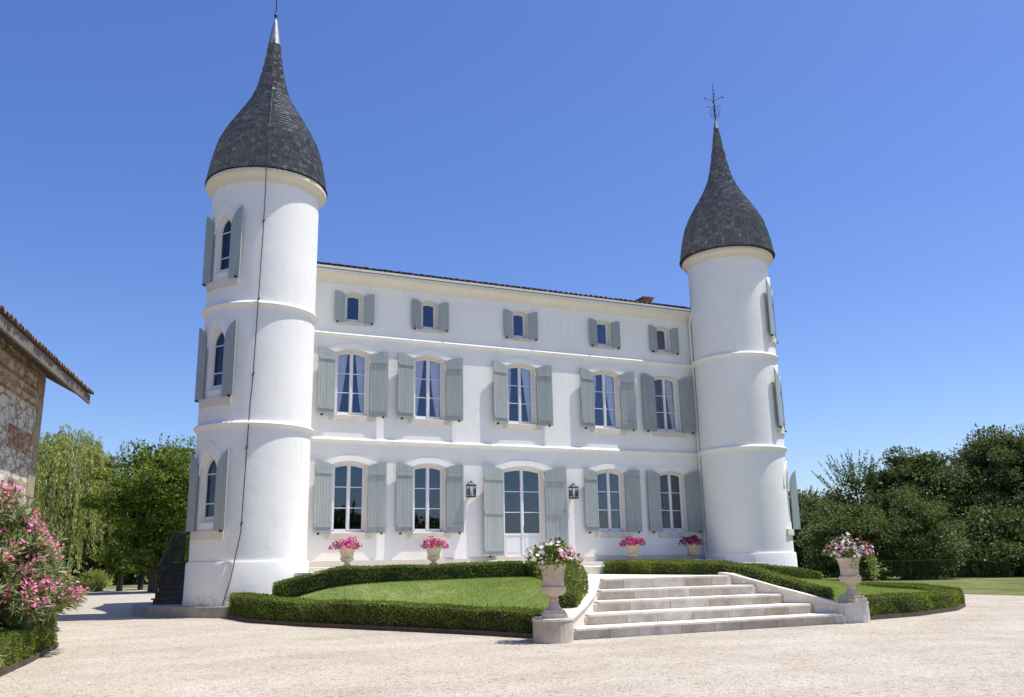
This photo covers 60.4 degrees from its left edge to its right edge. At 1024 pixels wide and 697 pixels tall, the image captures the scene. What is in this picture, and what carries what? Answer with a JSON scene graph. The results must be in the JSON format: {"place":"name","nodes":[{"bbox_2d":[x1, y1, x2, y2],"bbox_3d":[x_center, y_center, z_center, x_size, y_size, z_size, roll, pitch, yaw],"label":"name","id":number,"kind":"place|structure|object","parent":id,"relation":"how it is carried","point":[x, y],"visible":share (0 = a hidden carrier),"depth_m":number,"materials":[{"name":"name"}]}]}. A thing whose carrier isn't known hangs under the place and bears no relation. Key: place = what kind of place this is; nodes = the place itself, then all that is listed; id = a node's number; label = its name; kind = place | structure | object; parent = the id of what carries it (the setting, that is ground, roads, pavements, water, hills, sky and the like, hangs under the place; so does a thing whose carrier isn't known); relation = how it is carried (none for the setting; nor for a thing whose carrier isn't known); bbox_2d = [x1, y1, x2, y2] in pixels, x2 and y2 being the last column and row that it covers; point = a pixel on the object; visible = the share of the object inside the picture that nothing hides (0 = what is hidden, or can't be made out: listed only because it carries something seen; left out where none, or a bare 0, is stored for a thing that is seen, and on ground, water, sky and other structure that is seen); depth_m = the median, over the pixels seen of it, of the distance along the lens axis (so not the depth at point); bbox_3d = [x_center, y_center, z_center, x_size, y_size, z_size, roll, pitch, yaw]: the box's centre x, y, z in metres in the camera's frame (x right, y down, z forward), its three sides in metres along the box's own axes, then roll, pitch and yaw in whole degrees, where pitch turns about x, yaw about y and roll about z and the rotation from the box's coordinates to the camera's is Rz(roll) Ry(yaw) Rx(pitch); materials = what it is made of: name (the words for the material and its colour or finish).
{"place":"outdoors","nodes":[
{"label":"outdoors","id":0,"kind":"place"},
{"bbox_2d":[132,603,230,617],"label":"tower pavement","id":1,"kind":"structure","parent":0,"point":[163,611],"depth_m":23.86,"materials":[{"name":"grey stone"}]},
{"bbox_2d":[151,531,186,604],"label":"side staircase","id":2,"kind":"structure","parent":1,"relation":"on","point":[170,587],"depth_m":26.64,"materials":[{"name":"stone"}]},
{"bbox_2d":[0,588,1023,696],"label":"gravel drive","id":3,"kind":"structure","parent":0,"point":[111,644],"depth_m":13.50,"materials":[{"name":"beige gravel"}]},
{"bbox_2d":[0,616,58,669],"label":"box hedge","id":4,"kind":"object","parent":3,"relation":"on","point":[26,643],"visible":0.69,"depth_m":13.94,"materials":[{"name":"green plant"}]},
{"bbox_2d":[0,642,58,676],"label":"hedge edging","id":5,"kind":"object","parent":3,"relation":"on","point":[11,668],"visible":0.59,"depth_m":13.89,"materials":[{"name":"stone"}]},
{"bbox_2d":[0,480,96,641],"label":"oleander bush","id":6,"kind":"object","parent":3,"relation":"on","point":[38,588],"visible":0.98,"depth_m":14.74,"materials":[{"name":"green plant"}]},
{"bbox_2d":[77,433,195,592],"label":"broadleaf tree","id":7,"kind":"object","parent":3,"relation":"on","point":[157,472],"visible":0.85,"depth_m":49.93,"materials":[{"name":"green plant"}]},
{"bbox_2d":[227,615,532,638],"bbox_3d":[-3.670,6.301,19.787,10.523,0.341,0.611,-12,-17,38],"label":"hedge edging","id":8,"kind":"object","parent":3,"relation":"on","point":[435,630],"visible":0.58,"depth_m":18.96,"materials":[{"name":"stone"}]},
{"bbox_2d":[226,592,545,633],"bbox_3d":[-3.440,6.047,20.054,10.740,0.952,1.243,-12,-17,38],"label":"box hedge","id":9,"kind":"object","parent":3,"relation":"on","point":[267,606],"visible":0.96,"depth_m":19.25,"materials":[{"name":"green plant"}]},
{"bbox_2d":[182,0,800,606],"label":"chateau","id":10,"kind":"structure","parent":3,"relation":"on","point":[384,416],"depth_m":30.75,"materials":[{"name":"white paint"}]},
{"bbox_2d":[331,463,365,532],"bbox_3d":[-5.325,4.841,28.568,1.116,2.260,0.105,5,-15,-24],"label":"window","id":11,"kind":"structure","parent":10,"relation":"in","point":[346,530],"depth_m":28.57,"materials":[{"name":"white paint"}]},
{"bbox_2d":[335,351,367,415],"bbox_3d":[-5.404,1.178,29.475,1.116,2.210,0.141,5,-15,-24],"label":"window","id":12,"kind":"structure","parent":10,"relation":"in","point":[341,358],"depth_m":29.52,"materials":[{"name":"white paint"}]},
{"bbox_2d":[345,294,361,321],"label":"window","id":13,"kind":"structure","parent":10,"relation":"in","point":[347,296],"depth_m":30.10,"materials":[{"name":"white paint"}]},
{"bbox_2d":[413,465,442,532],"bbox_3d":[-2.859,5.065,29.685,1.116,2.260,0.105,5,-15,-24],"label":"window","id":14,"kind":"structure","parent":10,"relation":"in","point":[426,467],"depth_m":29.68,"materials":[{"name":"white paint"}]},
{"bbox_2d":[414,357,442,419],"bbox_3d":[-2.939,1.401,30.592,1.116,2.210,0.141,5,-15,-24],"label":"window","id":15,"kind":"structure","parent":10,"relation":"in","point":[434,367],"depth_m":30.66,"materials":[{"name":"white paint"}]},
{"bbox_2d":[422,303,435,329],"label":"window","id":16,"kind":"structure","parent":10,"relation":"in","point":[423,304],"depth_m":31.23,"materials":[{"name":"white paint"}]},
{"bbox_2d":[466,481,475,497],"bbox_3d":[-1.408,4.797,30.025,0.300,0.565,0.368,5,-15,-24],"label":"wall lantern","id":17,"kind":"object","parent":10,"relation":"attached to","point":[471,483],"depth_m":29.98,"materials":[{"name":"metal"}]},
{"bbox_2d":[513,313,525,337],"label":"window","id":18,"kind":"structure","parent":10,"relation":"in","point":[514,314],"depth_m":32.70,"materials":[{"name":"white paint"}]},
{"bbox_2d":[507,365,533,424],"bbox_3d":[0.261,1.691,32.042,1.116,2.210,0.141,5,-15,-24],"label":"window","id":19,"kind":"structure","parent":10,"relation":"in","point":[527,373],"depth_m":32.13,"materials":[{"name":"white paint"}]},
{"bbox_2d":[503,468,542,555],"bbox_3d":[0.357,5.743,31.022,1.556,3.070,0.145,5,-15,-24],"label":"entrance door","id":20,"kind":"structure","parent":10,"relation":"in","point":[516,544],"depth_m":30.93,"materials":[{"name":"white paint"}]},
{"bbox_2d":[568,483,578,498],"bbox_3d":[2.205,5.124,31.662,0.300,0.565,0.368,5,-15,-24],"label":"wall lantern","id":21,"kind":"object","parent":10,"relation":"attached to","point":[571,493],"depth_m":31.59,"materials":[{"name":"metal"}]},
{"bbox_2d":[597,322,608,345],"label":"window","id":22,"kind":"structure","parent":10,"relation":"in","point":[598,323],"depth_m":34.17,"materials":[{"name":"white paint"}]},
{"bbox_2d":[593,372,617,428],"bbox_3d":[3.502,1.984,33.511,1.116,2.210,0.141,5,-15,-24],"label":"window","id":23,"kind":"structure","parent":10,"relation":"in","point":[608,380],"depth_m":33.61,"materials":[{"name":"white paint"}]},
{"bbox_2d":[597,470,622,531],"bbox_3d":[3.581,5.648,32.604,1.116,2.260,0.105,5,-15,-24],"label":"window","id":24,"kind":"structure","parent":10,"relation":"in","point":[607,472],"depth_m":32.66,"materials":[{"name":"white paint"}]},
{"bbox_2d":[657,328,667,351],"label":"window","id":25,"kind":"structure","parent":10,"relation":"in","point":[658,329],"depth_m":35.31,"materials":[{"name":"white paint"}]},
{"bbox_2d":[654,377,677,431],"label":"window","id":26,"kind":"structure","parent":10,"relation":"in","point":[667,384],"depth_m":34.76,"materials":[{"name":"white paint"}]},
{"bbox_2d":[660,472,684,531],"bbox_3d":[6.070,5.873,33.731,1.116,2.260,0.105,5,-15,-24],"label":"window","id":27,"kind":"structure","parent":10,"relation":"in","point":[668,474],"depth_m":33.78,"materials":[{"name":"white paint"}]},
{"bbox_2d":[532,572,870,643],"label":"stone staircase","id":28,"kind":"structure","parent":3,"relation":"on","point":[639,606],"depth_m":18.83,"materials":[{"name":"stone"}]},
{"bbox_2d":[539,564,567,618],"bbox_3d":[0.781,4.556,16.538,0.540,0.970,0.540,0,-14,-3],"label":"garden urn","id":29,"kind":"object","parent":28,"relation":"on","point":[553,587],"visible":0.91,"depth_m":16.40,"materials":[{"name":"stone"}]},
{"bbox_2d":[523,537,586,584],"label":"potted flowers","id":30,"kind":"object","parent":29,"relation":"in","point":[543,550],"visible":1,"depth_m":16.50,"materials":[{"name":"white plant"}]},
{"bbox_2d":[588,574,686,577],"bbox_3d":[2.222,6.105,22.802,3.515,0.395,5.550,5,-15,-24],"label":"landing","id":31,"kind":"object","parent":28,"relation":"on","point":[613,575],"visible":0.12,"depth_m":22.35,"materials":[{"name":"stone"}]},
{"bbox_2d":[835,557,867,602],"bbox_3d":[7.627,5.210,19.825,0.540,0.970,0.540,8,-16,-32],"label":"garden urn","id":32,"kind":"object","parent":28,"relation":"on","point":[850,577],"visible":0.97,"depth_m":19.69,"materials":[{"name":"stone"}]},
{"bbox_2d":[821,532,880,581],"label":"potted flowers","id":33,"kind":"object","parent":32,"relation":"in","point":[839,549],"visible":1,"depth_m":19.77,"materials":[{"name":"pink plant"}]},
{"bbox_2d":[858,581,965,615],"bbox_3d":[11.651,7.340,26.084,3.002,0.711,14.204,-7,-15,21],"label":"box hedge","id":34,"kind":"object","parent":3,"relation":"on","point":[936,597],"visible":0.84,"depth_m":21.54,"materials":[{"name":"green plant"}]},
{"bbox_2d":[870,603,965,619],"bbox_3d":[11.916,7.481,25.898,2.396,0.338,14.076,-7,-15,22],"label":"hedge edging","id":35,"kind":"object","parent":3,"relation":"on","point":[899,615],"visible":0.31,"depth_m":20.96,"materials":[{"name":"stone"}]},
{"bbox_2d":[0,0,1023,571],"label":"sky","id":36,"kind":"structure","parent":0,"point":[558,145],"materials":[{"name":"blue"}]},
{"bbox_2d":[295,562,764,575],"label":"terrace","id":37,"kind":"structure","parent":0,"point":[593,569],"depth_m":25.92,"materials":[{"name":"stone"}]},
{"bbox_2d":[308,559,722,571],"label":"wall terrace","id":38,"kind":"structure","parent":37,"relation":"on","point":[312,569],"depth_m":29.47,"materials":[{"name":"stone"}]},
{"bbox_2d":[339,547,355,565],"bbox_3d":[-5.056,6.396,26.961,0.563,0.567,0.563,5,-15,-24],"label":"terrace urn","id":39,"kind":"object","parent":38,"relation":"on","point":[347,555],"visible":0.9,"depth_m":26.81,"materials":[{"name":"stone"}]},
{"bbox_2d":[328,536,361,549],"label":"petunias","id":40,"kind":"object","parent":39,"relation":"in","point":[350,542],"visible":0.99,"depth_m":26.85,"materials":[{"name":"pink plant"}]},
{"bbox_2d":[425,547,441,564],"bbox_3d":[-2.505,6.627,28.116,0.563,0.567,0.563,5,-15,-24],"label":"terrace urn","id":41,"kind":"object","parent":38,"relation":"on","point":[433,554],"visible":0.85,"depth_m":27.97,"materials":[{"name":"stone"}]},
{"bbox_2d":[420,536,448,548],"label":"petunias","id":42,"kind":"object","parent":41,"relation":"in","point":[435,543],"visible":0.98,"depth_m":27.98,"materials":[{"name":"pink plant"}]},
{"bbox_2d":[625,544,639,559],"bbox_3d":[4.285,7.242,31.193,0.563,0.567,0.563,5,-15,-24],"label":"terrace urn","id":43,"kind":"object","parent":38,"relation":"on","point":[632,552],"visible":0.88,"depth_m":31.04,"materials":[{"name":"stone"}]},
{"bbox_2d":[619,536,645,546],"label":"petunias","id":44,"kind":"object","parent":43,"relation":"in","point":[632,540],"visible":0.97,"depth_m":31.06,"materials":[{"name":"pink plant"}]},
{"bbox_2d":[685,544,699,559],"bbox_3d":[6.636,7.455,32.258,0.563,0.567,0.563,5,-15,-24],"label":"terrace urn","id":45,"kind":"object","parent":38,"relation":"on","point":[692,550],"visible":0.94,"depth_m":32.11,"materials":[{"name":"stone"}]},
{"bbox_2d":[679,535,705,545],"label":"petunias","id":46,"kind":"object","parent":45,"relation":"in","point":[693,539],"visible":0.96,"depth_m":32.10,"materials":[{"name":"pink plant"}]},
{"bbox_2d":[69,559,1023,595],"bbox_3d":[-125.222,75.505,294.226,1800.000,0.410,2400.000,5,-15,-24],"label":"ground","id":47,"kind":"structure","parent":0,"point":[996,585],"depth_m":41.03,"materials":[{"name":"green plant"}]},
{"bbox_2d":[0,579,12,667],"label":"oleander bush","id":48,"kind":"object","parent":47,"relation":"on","point":[1,658],"visible":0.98,"depth_m":12.63,"materials":[{"name":"green plant"}]},
{"bbox_2d":[0,304,93,527],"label":"stone barn","id":49,"kind":"structure","parent":47,"relation":"on","point":[29,362],"depth_m":20.30,"materials":[{"name":"beige stone"}]},
{"bbox_2d":[33,498,76,550],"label":"distant tree","id":50,"kind":"object","parent":47,"relation":"on","point":[51,527],"visible":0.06,"depth_m":82.61,"materials":[{"name":"green plant"}]},
{"bbox_2d":[53,491,93,583],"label":"distant tree","id":51,"kind":"object","parent":47,"relation":"on","point":[73,569],"visible":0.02,"depth_m":87.78,"materials":[{"name":"green plant"}]},
{"bbox_2d":[31,422,131,580],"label":"willow tree","id":52,"kind":"object","parent":47,"relation":"on","point":[57,459],"visible":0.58,"depth_m":57.13,"materials":[{"name":"green plant"}]},
{"bbox_2d":[72,567,112,590],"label":"round shrub","id":53,"kind":"object","parent":47,"relation":"on","point":[94,580],"visible":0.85,"depth_m":56.43,"materials":[{"name":"green plant"}]},
{"bbox_2d":[89,533,138,590],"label":"orchard tree","id":54,"kind":"object","parent":47,"relation":"on","point":[114,563],"visible":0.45,"depth_m":55.03,"materials":[{"name":"green plant"}]},
{"bbox_2d":[55,510,181,584],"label":"distant tree","id":55,"kind":"object","parent":47,"relation":"on","point":[88,563],"visible":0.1,"depth_m":78.50,"materials":[{"name":"green plant"}]},
{"bbox_2d":[127,557,147,588],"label":"orchard tree","id":56,"kind":"object","parent":47,"relation":"on","point":[141,576],"visible":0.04,"depth_m":59.24,"materials":[{"name":"green plant"}]},
{"bbox_2d":[180,535,189,561],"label":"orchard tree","id":57,"kind":"object","parent":47,"relation":"on","point":[187,546],"visible":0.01,"depth_m":58.54,"materials":[{"name":"green plant"}]},
{"bbox_2d":[788,485,841,575],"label":"broadleaf tree","id":58,"kind":"object","parent":47,"relation":"on","point":[807,505],"visible":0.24,"depth_m":55.37,"materials":[{"name":"green plant"}]},
{"bbox_2d":[795,494,898,579],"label":"shrub","id":59,"kind":"object","parent":47,"relation":"on","point":[858,521],"visible":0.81,"depth_m":47.68,"materials":[{"name":"green plant"}]},
{"bbox_2d":[811,446,900,541],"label":"feathery tree","id":60,"kind":"object","parent":47,"relation":"on","point":[851,479],"visible":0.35,"depth_m":59.37,"materials":[{"name":"green plant"}]},
{"bbox_2d":[847,465,921,570],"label":"broadleaf tree","id":61,"kind":"object","parent":47,"relation":"on","point":[860,503],"visible":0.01,"depth_m":67.19,"materials":[{"name":"green plant"}]},
{"bbox_2d":[872,485,970,578],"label":"shrub","id":62,"kind":"object","parent":47,"relation":"on","point":[915,517],"visible":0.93,"depth_m":47.04,"materials":[{"name":"green plant"}]},
{"bbox_2d":[855,445,988,574],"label":"broadleaf tree","id":63,"kind":"object","parent":47,"relation":"on","point":[918,472],"visible":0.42,"depth_m":57.72,"materials":[{"name":"green plant"}]},
{"bbox_2d":[859,558,1011,581],"bbox_3d":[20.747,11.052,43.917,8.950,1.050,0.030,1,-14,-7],"label":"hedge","id":64,"kind":"object","parent":47,"relation":"on","point":[909,560],"visible":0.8,"depth_m":44.02,"materials":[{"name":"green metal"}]},
{"bbox_2d":[927,497,1023,576],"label":"shrub","id":65,"kind":"object","parent":47,"relation":"on","point":[1000,535],"visible":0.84,"depth_m":49.74,"materials":[{"name":"green plant"}]},
{"bbox_2d":[936,423,1023,544],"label":"broadleaf tree","id":66,"kind":"object","parent":47,"relation":"on","point":[997,459],"visible":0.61,"depth_m":56.72,"materials":[{"name":"green plant"}]},
{"bbox_2d":[296,576,929,609],"bbox_3d":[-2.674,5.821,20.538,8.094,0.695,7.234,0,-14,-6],"label":"lawn","id":67,"kind":"structure","parent":0,"point":[332,596],"depth_m":21.81,"materials":[{"name":"green plant"}]},
{"bbox_2d":[272,560,588,607],"bbox_3d":[-0.881,5.929,22.161,9.588,1.192,5.782,-11,-17,36],"label":"box hedge","id":68,"kind":"object","parent":67,"relation":"on","point":[345,575],"visible":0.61,"depth_m":23.23,"materials":[{"name":"green plant"}]},
{"bbox_2d":[812,580,889,597],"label":"lawn","id":69,"kind":"structure","parent":0,"point":[843,590],"depth_m":25.04,"materials":[{"name":"green plant"}]},
{"bbox_2d":[601,558,835,600],"bbox_3d":[4.759,6.025,22.867,1.435,1.206,7.808,8,-17,-34],"label":"box hedge","id":70,"kind":"object","parent":69,"relation":"on","point":[645,566],"visible":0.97,"depth_m":21.75,"materials":[{"name":"green plant"}]},
{"bbox_2d":[643,558,822,579],"bbox_3d":[7.155,7.306,28.716,7.713,1.007,0.753,6,-15,-26],"label":"box hedge","id":71,"kind":"object","parent":69,"relation":"on","point":[797,572],"visible":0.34,"depth_m":29.49,"materials":[{"name":"green plant"}]}
]}

